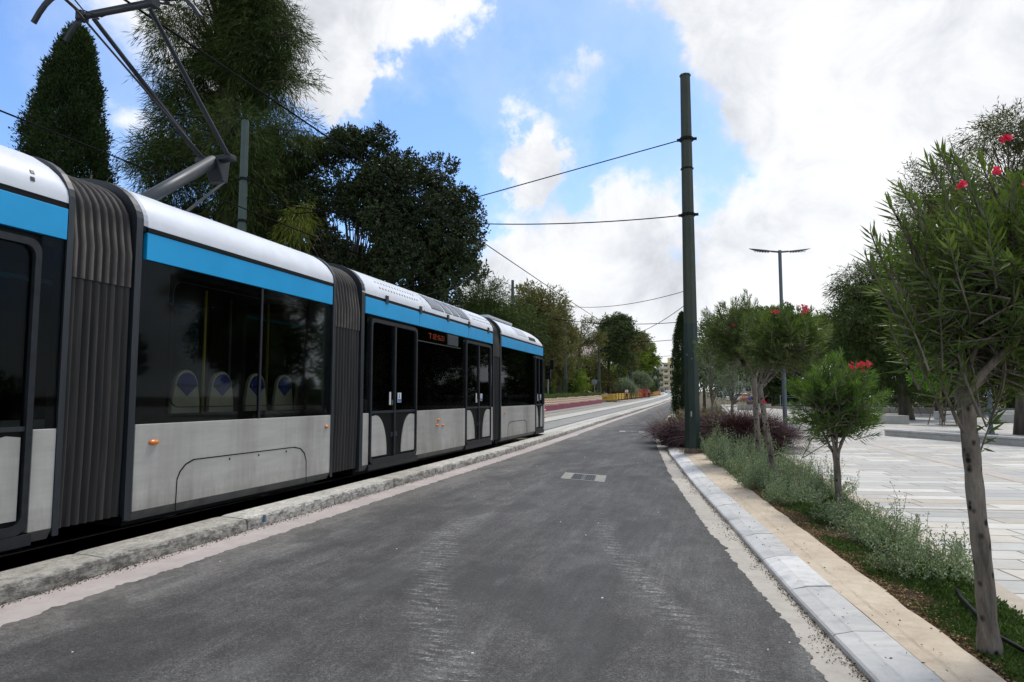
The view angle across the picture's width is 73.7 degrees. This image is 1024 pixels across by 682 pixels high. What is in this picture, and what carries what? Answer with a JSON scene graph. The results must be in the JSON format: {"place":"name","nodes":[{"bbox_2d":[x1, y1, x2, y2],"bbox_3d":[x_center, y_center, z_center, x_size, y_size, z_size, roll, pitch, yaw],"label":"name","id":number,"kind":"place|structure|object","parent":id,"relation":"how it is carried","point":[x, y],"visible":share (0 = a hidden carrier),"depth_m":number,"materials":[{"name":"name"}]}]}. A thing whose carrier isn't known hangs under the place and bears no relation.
{"place":"outdoors","nodes":[
{"label":"outdoors","id":0,"kind":"place"},
{"bbox_2d":[124,0,668,368],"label":"contact wire","id":1,"kind":"object","parent":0,"point":[205,54],"visible":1,"depth_m":12.17,"materials":[{"name":"metal"}]},
{"bbox_2d":[0,399,827,681],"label":"road","id":2,"kind":"structure","parent":0,"point":[504,571],"depth_m":4.98,"materials":[{"name":"asphalt"}]},
{"bbox_2d":[0,399,671,626],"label":"gutter","id":3,"kind":"object","parent":2,"relation":"on","point":[23,608],"visible":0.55,"depth_m":6.58,"materials":[{"name":"concrete"}]},
{"bbox_2d":[0,448,523,607],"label":"grit","id":4,"kind":"object","parent":3,"relation":"on","point":[3,605],"visible":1,"depth_m":6.54,"materials":[{"name":"gravel"}]},
{"bbox_2d":[560,472,605,481],"bbox_3d":[1.332,2.537,12.665,0.815,0.034,1.420,-1,-5,10],"label":"road drain","id":5,"kind":"object","parent":2,"relation":"on","point":[585,477],"visible":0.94,"depth_m":12.61,"materials":[{"name":"metal"}]},
{"bbox_2d":[656,410,867,681],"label":"gutter","id":6,"kind":"object","parent":2,"relation":"on","point":[837,670],"visible":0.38,"depth_m":5.35,"materials":[{"name":"grey concrete"}]},
{"bbox_2d":[665,446,870,681],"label":"grit","id":7,"kind":"object","parent":6,"relation":"on","point":[805,613],"visible":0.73,"depth_m":5.08,"materials":[{"name":"gravel"}]},
{"bbox_2d":[0,392,1004,571],"bbox_3d":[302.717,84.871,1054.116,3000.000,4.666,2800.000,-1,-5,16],"label":"ground","id":8,"kind":"structure","parent":0,"point":[490,446],"depth_m":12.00,"materials":[{"name":"concrete"}]},
{"bbox_2d":[8,20,121,184],"bbox_3d":[-15.272,-3.628,22.506,5.793,14.373,5.355,-1,-5,16],"label":"cypress tree","id":9,"kind":"object","parent":8,"relation":"on","point":[68,99],"visible":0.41,"depth_m":22.19,"materials":[{"name":"green plant"}]},
{"bbox_2d":[110,0,333,252],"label":"casuarina tree","id":10,"kind":"object","parent":8,"relation":"on","point":[245,39],"visible":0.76,"depth_m":22.44,"materials":[{"name":"green plant"}]},
{"bbox_2d":[236,119,249,231],"bbox_3d":[-7.566,-1.611,19.001,0.296,9.310,0.296,1,-5,-7],"label":"tram wire pole","id":11,"kind":"object","parent":8,"relation":"on","point":[243,179],"visible":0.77,"depth_m":19.17,"materials":[{"name":"metal"}]},
{"bbox_2d":[267,199,331,253],"bbox_3d":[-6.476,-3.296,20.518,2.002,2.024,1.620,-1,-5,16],"label":"tree","id":12,"kind":"object","parent":8,"relation":"on","point":[300,228],"visible":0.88,"depth_m":20.42,"materials":[{"name":"green plant"}]},
{"bbox_2d":[0,398,670,603],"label":"kerb","id":13,"kind":"structure","parent":8,"relation":"on","point":[29,580],"depth_m":7.11,"materials":[{"name":"concrete"}]},
{"bbox_2d":[183,120,491,308],"bbox_3d":[-6.335,-2.703,23.565,12.073,10.479,4.071,-1,-5,16],"label":"dark broadleaf tree","id":14,"kind":"object","parent":8,"relation":"on","point":[440,260],"visible":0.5,"depth_m":22.34,"materials":[{"name":"green plant"}]},
{"bbox_2d":[459,270,541,332],"bbox_3d":[-1.589,0.244,35.476,6.214,8.063,6.099,-1,-5,16],"label":"feathery pine tree","id":15,"kind":"object","parent":8,"relation":"on","point":[486,305],"visible":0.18,"depth_m":34.19,"materials":[{"name":"green plant"}]},
{"bbox_2d":[452,297,554,353],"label":"feathery pine tree","id":16,"kind":"object","parent":8,"relation":"on","point":[538,332],"visible":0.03,"depth_m":44.74,"materials":[{"name":"green plant"}]},
{"bbox_2d":[506,279,576,373],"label":"pine tree","id":17,"kind":"object","parent":8,"relation":"on","point":[559,339],"visible":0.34,"depth_m":58.91,"materials":[{"name":"green plant"}]},
{"bbox_2d":[545,365,550,393],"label":"tram signal","id":18,"kind":"object","parent":8,"relation":"on","point":[547,373],"visible":0.9,"depth_m":54.65,"materials":[{"name":"metal"}]},
{"bbox_2d":[544,393,558,410],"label":"striped planter","id":19,"kind":"object","parent":8,"relation":"on","point":[551,402],"visible":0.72,"depth_m":53.32,"materials":[{"name":"beige concrete"}]},
{"bbox_2d":[544,313,566,393],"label":"pine tree","id":20,"kind":"object","parent":8,"relation":"on","point":[546,390],"visible":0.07,"depth_m":74.25,"materials":[{"name":"green plant"}]},
{"bbox_2d":[555,393,570,408],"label":"striped planter","id":21,"kind":"object","parent":8,"relation":"on","point":[563,401],"visible":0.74,"depth_m":58.28,"materials":[{"name":"beige concrete"}]},
{"bbox_2d":[564,303,566,392],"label":"tram wire pole","id":22,"kind":"object","parent":8,"relation":"on","point":[565,377],"visible":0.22,"depth_m":62.95,"materials":[{"name":"metal"}]},
{"bbox_2d":[544,286,586,397],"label":"pine tree","id":23,"kind":"object","parent":8,"relation":"on","point":[574,333],"visible":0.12,"depth_m":66.58,"materials":[{"name":"green plant"}]},
{"bbox_2d":[551,352,592,393],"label":"pine tree","id":24,"kind":"object","parent":8,"relation":"on","point":[576,382],"visible":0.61,"depth_m":70.33,"materials":[{"name":"green plant"}]},
{"bbox_2d":[564,392,579,407],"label":"striped planter","id":25,"kind":"object","parent":8,"relation":"on","point":[574,399],"visible":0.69,"depth_m":63.16,"materials":[{"name":"beige concrete"}]},
{"bbox_2d":[577,392,588,405],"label":"striped planter","id":26,"kind":"object","parent":8,"relation":"on","point":[583,397],"visible":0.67,"depth_m":68.33,"materials":[{"name":"beige concrete"}]},
{"bbox_2d":[568,313,608,389],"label":"pine tree","id":27,"kind":"object","parent":8,"relation":"on","point":[595,337],"visible":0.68,"depth_m":82.67,"materials":[{"name":"green plant"}]},
{"bbox_2d":[587,392,595,404],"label":"striped planter","id":28,"kind":"object","parent":8,"relation":"on","point":[591,399],"visible":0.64,"depth_m":73.40,"materials":[{"name":"beige concrete"}]},
{"bbox_2d":[568,355,620,392],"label":"pine tree","id":29,"kind":"object","parent":8,"relation":"on","point":[604,377],"visible":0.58,"depth_m":91.73,"materials":[{"name":"green plant"}]},
{"bbox_2d":[590,392,602,403],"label":"striped planter","id":30,"kind":"object","parent":8,"relation":"on","point":[598,396],"visible":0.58,"depth_m":78.33,"materials":[{"name":"beige concrete"}]},
{"bbox_2d":[598,329,600,392],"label":"tram wire pole","id":31,"kind":"object","parent":8,"relation":"on","point":[599,386],"visible":0.59,"depth_m":83.16,"materials":[{"name":"metal"}]},
{"bbox_2d":[545,393,661,414],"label":"track bed","id":32,"kind":"object","parent":8,"relation":"on","point":[582,407],"visible":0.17,"depth_m":65.30,"materials":[{"name":"grey concrete"}]},
{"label":"tram wire pole","id":33,"kind":"object","parent":32,"relation":"on","visible":0},
{"bbox_2d":[0,110,654,372],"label":"contact wire","id":34,"kind":"object","parent":33,"relation":"hanging from","point":[185,185],"visible":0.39,"depth_m":13.88,"materials":[{"name":"metal"}]},
{"bbox_2d":[546,392,664,417],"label":"track bed","id":35,"kind":"object","parent":8,"relation":"on","point":[558,414],"visible":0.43,"depth_m":58.53,"materials":[{"name":"grey concrete"}]},
{"bbox_2d":[0,395,670,556],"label":"rail","id":36,"kind":"object","parent":35,"relation":"on","point":[86,535],"visible":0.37,"depth_m":8.18,"materials":[{"name":"metal"}]},
{"bbox_2d":[0,0,553,552],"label":"tram","id":37,"kind":"object","parent":36,"relation":"on","point":[158,360],"visible":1,"depth_m":8.26,"materials":[{"name":"paint"}]},
{"bbox_2d":[539,392,672,433],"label":"track bed","id":38,"kind":"object","parent":8,"relation":"on","point":[563,427],"visible":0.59,"depth_m":36.02,"materials":[{"name":"concrete"}]},
{"bbox_2d":[545,392,667,421],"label":"track bed","id":39,"kind":"object","parent":8,"relation":"on","point":[574,414],"visible":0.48,"depth_m":51.86,"materials":[{"name":"concrete"}]},
{"bbox_2d":[544,392,671,429],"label":"track bed","id":40,"kind":"object","parent":8,"relation":"on","point":[557,423],"visible":0.57,"depth_m":42.94,"materials":[{"name":"grey concrete"}]},
{"bbox_2d":[602,364,625,393],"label":"undergrowth","id":41,"kind":"object","parent":8,"relation":"on","point":[620,375],"visible":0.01,"depth_m":115.83,"materials":[{"name":"plant"}]},
{"bbox_2d":[594,311,642,393],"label":"pine tree","id":42,"kind":"object","parent":8,"relation":"on","point":[621,322],"visible":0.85,"depth_m":92.14,"materials":[{"name":"green plant"}]},
{"bbox_2d":[613,378,641,398],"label":"olive bush","id":43,"kind":"object","parent":8,"relation":"on","point":[629,385],"visible":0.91,"depth_m":110.08,"materials":[{"name":"green plant"}]},
{"bbox_2d":[617,329,654,378],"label":"pine tree","id":44,"kind":"object","parent":8,"relation":"on","point":[638,349],"visible":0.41,"depth_m":119.53,"materials":[{"name":"green plant"}]},
{"bbox_2d":[626,368,653,389],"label":"olive tree","id":45,"kind":"object","parent":8,"relation":"on","point":[641,379],"visible":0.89,"depth_m":125.08,"materials":[{"name":"green plant"}]},
{"bbox_2d":[632,343,663,395],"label":"pine tree","id":46,"kind":"object","parent":8,"relation":"on","point":[650,363],"visible":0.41,"depth_m":136.82,"materials":[{"name":"green plant"}]},
{"bbox_2d":[649,368,663,383],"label":"pine tree","id":47,"kind":"object","parent":8,"relation":"on","point":[656,373],"visible":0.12,"depth_m":186.31,"materials":[{"name":"green plant"}]},
{"bbox_2d":[654,364,663,391],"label":"apartment block","id":48,"kind":"structure","parent":8,"relation":"on","point":[660,369],"depth_m":344.07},
{"bbox_2d":[663,358,679,391],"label":"apartment block","id":49,"kind":"structure","parent":8,"relation":"on","point":[667,376],"depth_m":329.56,"materials":[{"name":"concrete"}]},
{"bbox_2d":[716,375,751,397],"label":"apartment block","id":50,"kind":"structure","parent":8,"relation":"on","point":[745,390],"depth_m":149.81,"materials":[{"name":"concrete"}]},
{"bbox_2d":[739,301,801,404],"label":"tree","id":51,"kind":"object","parent":8,"relation":"on","point":[787,303],"depth_m":77.29,"materials":[{"name":"green plant"}]},
{"bbox_2d":[731,356,814,405],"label":"tree","id":52,"kind":"object","parent":8,"relation":"on","point":[771,386],"visible":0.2,"depth_m":64.56,"materials":[{"name":"green plant"}]},
{"bbox_2d":[667,446,943,681],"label":"kerb","id":53,"kind":"structure","parent":8,"relation":"on","point":[858,637],"depth_m":4.78,"materials":[{"name":"concrete"}]},
{"bbox_2d":[679,447,1006,681],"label":"kerb haunch","id":54,"kind":"object","parent":8,"relation":"on","point":[859,591],"visible":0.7,"depth_m":4.86,"materials":[{"name":"beige concrete"}]},
{"bbox_2d":[677,73,701,453],"bbox_3d":[4.515,-2.081,17.418,0.439,9.850,0.449,2,-5,-24],"label":"tram wire pole","id":55,"kind":"object","parent":54,"relation":"on","point":[686,139],"visible":0.94,"depth_m":17.25,"materials":[{"name":"metal"}]},
{"bbox_2d":[246,197,677,224],"bbox_3d":[-1.557,-3.585,18.539,11.986,1.039,0.372,-1,-5,7],"label":"overhead wire","id":56,"kind":"object","parent":55,"relation":"attached to","point":[464,223],"visible":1,"depth_m":18.61,"materials":[{"name":"metal"}]},
{"bbox_2d":[247,141,676,213],"bbox_3d":[-1.559,-4.398,18.605,11.994,1.508,0.372,-1,-5,7],"label":"overhead wire","id":57,"kind":"object","parent":55,"relation":"attached to","point":[470,198],"visible":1,"depth_m":18.63,"materials":[{"name":"metal"}]},
{"bbox_2d":[688,460,979,671],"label":"leaf litter","id":58,"kind":"object","parent":54,"relation":"on","point":[825,567],"visible":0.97,"depth_m":5.20,"materials":[{"name":"plant"}]},
{"bbox_2d":[683,409,1022,681],"bbox_3d":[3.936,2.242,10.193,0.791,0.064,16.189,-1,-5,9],"label":"leaf litter","id":59,"kind":"object","parent":8,"relation":"on","point":[792,515],"visible":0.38,"depth_m":5.12,"materials":[{"name":"plant"}]},
{"bbox_2d":[622,407,708,448],"bbox_3d":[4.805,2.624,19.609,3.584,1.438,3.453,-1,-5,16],"label":"fountain grass","id":60,"kind":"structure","parent":59,"relation":"on","point":[660,436],"depth_m":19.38,"materials":[{"name":"plant"}]},
{"bbox_2d":[670,310,684,415],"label":"cypress tree","id":61,"kind":"object","parent":59,"relation":"on","point":[677,377],"visible":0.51,"depth_m":37.86,"materials":[{"name":"green plant"}]},
{"bbox_2d":[700,401,729,418],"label":"bed shrub","id":62,"kind":"object","parent":59,"relation":"on","point":[716,408],"visible":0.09,"depth_m":32.39,"materials":[{"name":"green plant"}]},
{"bbox_2d":[697,317,738,411],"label":"tree","id":63,"kind":"object","parent":59,"relation":"on","point":[701,373],"visible":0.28,"depth_m":49.47,"materials":[{"name":"green plant"}]},
{"bbox_2d":[697,414,744,457],"bbox_3d":[4.769,2.196,15.547,1.074,1.062,1.450,-1,-5,16],"label":"silver shrub","id":64,"kind":"object","parent":59,"relation":"on","point":[709,440],"visible":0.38,"depth_m":15.49,"materials":[{"name":"green plant"}]},
{"bbox_2d":[698,340,757,418],"bbox_3d":[6.377,1.527,20.401,2.190,3.295,1.502,-1,-5,16],"label":"olive tree","id":65,"kind":"object","parent":59,"relation":"on","point":[729,385],"visible":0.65,"depth_m":20.30,"materials":[{"name":"green plant"}]},
{"bbox_2d":[702,427,753,466],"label":"silver shrub","id":66,"kind":"object","parent":59,"relation":"on","point":[716,458],"visible":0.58,"depth_m":13.81,"materials":[{"name":"green plant"}]},
{"bbox_2d":[654,400,801,450],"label":"fountain grass","id":67,"kind":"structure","parent":59,"relation":"on","point":[701,421],"depth_m":18.54,"materials":[{"name":"plant"}]},
{"bbox_2d":[691,288,770,458],"bbox_3d":[4.920,0.752,14.747,2.015,3.856,1.984,-1,-5,16],"label":"oleander tree","id":68,"kind":"object","parent":59,"relation":"on","point":[729,337],"visible":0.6,"depth_m":14.61,"materials":[{"name":"green plant"}]},
{"bbox_2d":[717,438,768,475],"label":"silver shrub","id":69,"kind":"object","parent":59,"relation":"on","point":[741,460],"visible":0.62,"depth_m":12.24,"materials":[{"name":"green plant"}]},
{"bbox_2d":[729,427,775,458],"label":"silver shrub","id":70,"kind":"object","parent":59,"relation":"on","point":[762,444],"visible":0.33,"depth_m":15.73,"materials":[{"name":"green plant"}]},
{"bbox_2d":[731,449,787,490],"bbox_3d":[3.822,1.996,10.627,0.816,0.649,1.230,-1,-5,16],"label":"silver shrub","id":71,"kind":"object","parent":59,"relation":"on","point":[750,479],"visible":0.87,"depth_m":10.45,"materials":[{"name":"green plant"}]},
{"bbox_2d":[663,396,858,456],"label":"fountain grass","id":72,"kind":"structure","parent":59,"relation":"on","point":[741,425],"depth_m":17.05,"materials":[{"name":"plant"}]},
{"bbox_2d":[754,434,798,469],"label":"silver shrub","id":73,"kind":"object","parent":59,"relation":"on","point":[765,452],"visible":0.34,"depth_m":13.18,"materials":[{"name":"green plant"}]},
{"bbox_2d":[726,403,830,449],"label":"fountain grass","id":74,"kind":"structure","parent":59,"relation":"on","point":[795,427],"depth_m":18.54,"materials":[{"name":"plant"}]},
{"bbox_2d":[735,300,834,479],"bbox_3d":[4.420,0.853,10.952,1.519,3.044,1.393,-4,-6,40],"label":"oleander tree","id":75,"kind":"object","parent":59,"relation":"on","point":[780,341],"visible":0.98,"depth_m":10.80,"materials":[{"name":"green plant"}]},
{"bbox_2d":[765,445,820,483],"bbox_3d":[4.646,2.030,11.339,0.861,0.722,1.387,-1,-5,16],"label":"silver shrub","id":76,"kind":"object","parent":59,"relation":"on","point":[791,465],"visible":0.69,"depth_m":11.19,"materials":[{"name":"green plant"}]},
{"bbox_2d":[759,457,829,506],"bbox_3d":[3.746,1.883,9.103,0.895,0.651,1.154,-1,-5,16],"label":"silver shrub","id":77,"kind":"object","parent":59,"relation":"on","point":[777,496],"visible":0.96,"depth_m":8.98,"materials":[{"name":"green plant"}]},
{"bbox_2d":[804,456,859,500],"bbox_3d":[4.450,1.913,9.517,0.738,0.640,1.163,-3,-5,32],"label":"silver shrub","id":78,"kind":"object","parent":59,"relation":"on","point":[819,481],"visible":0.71,"depth_m":9.44,"materials":[{"name":"green plant"}]},
{"bbox_2d":[783,345,893,506],"bbox_3d":[4.091,1.114,8.589,1.299,2.136,1.369,-1,-5,16],"label":"oleander tree","id":79,"kind":"object","parent":59,"relation":"on","point":[837,403],"visible":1,"depth_m":8.40,"materials":[{"name":"green plant"}]},
{"bbox_2d":[809,478,895,527],"bbox_3d":[3.755,1.790,7.512,0.860,0.564,0.958,-1,-5,16],"label":"silver shrub","id":80,"kind":"object","parent":59,"relation":"on","point":[832,513],"visible":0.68,"depth_m":7.47,"materials":[{"name":"green plant"}]},
{"bbox_2d":[722,410,1023,618],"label":"bed edging","id":81,"kind":"object","parent":59,"relation":"on","point":[1002,593],"visible":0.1,"depth_m":4.92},
{"bbox_2d":[725,463,1023,681],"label":"ground cover","id":82,"kind":"object","parent":59,"relation":"on","point":[1011,625],"visible":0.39,"depth_m":4.77,"materials":[{"name":"green plant"}]},
{"bbox_2d":[827,481,928,548],"bbox_3d":[3.622,1.661,6.502,0.876,0.670,1.042,1,-5,-8],"label":"silver shrub","id":83,"kind":"object","parent":59,"relation":"on","point":[879,526],"visible":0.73,"depth_m":6.47,"materials":[{"name":"green plant"}]},
{"bbox_2d":[863,513,973,582],"bbox_3d":[3.343,1.623,5.403,0.895,0.570,0.935,2,-5,-22],"label":"silver shrub","id":84,"kind":"object","parent":59,"relation":"on","point":[958,560],"visible":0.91,"depth_m":5.34,"materials":[{"name":"green plant"}]},
{"bbox_2d":[850,134,1023,656],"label":"oleander tree","id":85,"kind":"object","parent":59,"relation":"on","point":[976,339],"visible":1,"depth_m":3.84,"materials":[{"name":"green plant"}]},
{"bbox_2d":[952,584,1023,652],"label":"irrigation hose","id":86,"kind":"object","parent":59,"relation":"on","point":[974,611],"visible":0.58,"depth_m":4.27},
{"bbox_2d":[0,0,1023,396],"label":"sky","id":87,"kind":"structure","parent":0,"point":[803,111],"materials":[{"name":"blue"}]},
{"bbox_2d":[602,394,616,401],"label":"site barrier","id":88,"kind":"object","parent":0,"point":[609,397],"visible":0.58,"depth_m":88.09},
{"bbox_2d":[721,405,1023,598],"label":"plaza paving","id":89,"kind":"structure","parent":0,"point":[921,482],"depth_m":11.39,"materials":[{"name":"stone"}]},
{"bbox_2d":[737,404,759,409],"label":"stone bench","id":90,"kind":"object","parent":89,"relation":"on","point":[739,406],"visible":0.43,"depth_m":53.06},
{"bbox_2d":[749,248,809,443],"bbox_3d":[8.053,0.125,20.302,1.831,5.838,0.391,-1,-5,7],"label":"street lamp","id":91,"kind":"object","parent":89,"relation":"on","point":[784,390],"visible":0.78,"depth_m":20.41,"materials":[{"name":"metal"}]},
{"bbox_2d":[710,406,1014,414],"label":"boundary wall","id":92,"kind":"structure","parent":89,"relation":"on","point":[917,411],"depth_m":55.57,"materials":[{"name":"stone"}]},
{"bbox_2d":[780,395,995,405],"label":"railing","id":93,"kind":"object","parent":92,"relation":"on","point":[882,400],"visible":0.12,"depth_m":56.70,"materials":[{"name":"metal"}]},
{"bbox_2d":[813,229,962,419],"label":"casuarina tree","id":94,"kind":"object","parent":89,"relation":"on","point":[860,341],"visible":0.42,"depth_m":40.59,"materials":[{"name":"green plant"}]},
{"bbox_2d":[771,378,1014,407],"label":"plaza hedge","id":95,"kind":"object","parent":89,"relation":"on","point":[776,400],"visible":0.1,"depth_m":61.20,"materials":[{"name":"plant"}]},
{"bbox_2d":[878,415,908,423],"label":"stone block","id":96,"kind":"structure","parent":89,"relation":"on","point":[896,419],"depth_m":33.67,"materials":[{"name":"stone"}]},
{"bbox_2d":[814,283,986,410],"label":"tree","id":97,"kind":"object","parent":89,"relation":"on","point":[829,350],"depth_m":51.87,"materials":[{"name":"green plant"}]},
{"bbox_2d":[905,351,956,424],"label":"sapling tree","id":98,"kind":"object","parent":89,"relation":"on","point":[916,375],"visible":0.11,"depth_m":33.60,"materials":[{"name":"green plant"}]},
{"bbox_2d":[846,437,1023,482],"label":"paving strip","id":99,"kind":"object","parent":89,"relation":"on","point":[1000,475],"visible":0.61,"depth_m":14.91,"materials":[{"name":"stone"}]},
{"bbox_2d":[882,148,1006,288],"bbox_3d":[19.092,-2.338,29.634,5.159,12.492,5.019,-1,-5,16],"label":"tree","id":100,"kind":"object","parent":89,"relation":"on","point":[929,203],"visible":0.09,"depth_m":29.72,"materials":[{"name":"green plant"}]},
{"bbox_2d":[933,411,956,419],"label":"stone block","id":101,"kind":"structure","parent":89,"relation":"on","point":[936,415],"depth_m":41.01,"materials":[{"name":"stone"}]},
{"bbox_2d":[879,506,1023,509],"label":"paving strip","id":102,"kind":"object","parent":89,"relation":"on","point":[951,508],"visible":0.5,"depth_m":8.52,"materials":[{"name":"stone"}]},
{"bbox_2d":[927,96,1023,434],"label":"cedar tree","id":103,"kind":"object","parent":89,"relation":"on","point":[1017,143],"visible":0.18,"depth_m":25.30,"materials":[{"name":"green plant"}]},
{"bbox_2d":[987,380,998,434],"bbox_3d":[17.542,0.813,25.181,1.831,5.258,0.391,-1,-5,7],"label":"street lamp","id":104,"kind":"object","parent":89,"relation":"on","point":[989,414],"visible":0.16,"depth_m":25.00,"materials":[{"name":"metal"}]},
{"bbox_2d":[993,414,1013,422],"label":"stone block","id":105,"kind":"structure","parent":89,"relation":"on","point":[1007,418],"depth_m":35.96,"materials":[{"name":"stone"}]},
{"bbox_2d":[884,429,1023,446],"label":"plaza wall","id":106,"kind":"structure","parent":0,"point":[998,440],"depth_m":21.36,"materials":[{"name":"concrete"}]},
{"bbox_3d":[20.985,4.109,33.296,1.600,0.022,1.600,-1,-5,16],"label":"tree pit","id":107,"kind":"object","parent":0,"visible":0},
{"bbox_2d":[927,386,956,424],"bbox_3d":[20.984,3.148,33.373,0.924,1.984,0.925,0,-5,-4],"label":"tree stake","id":108,"kind":"object","parent":107,"relation":"on","point":[940,394],"visible":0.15,"depth_m":33.42,"materials":[{"name":"grey wood"}]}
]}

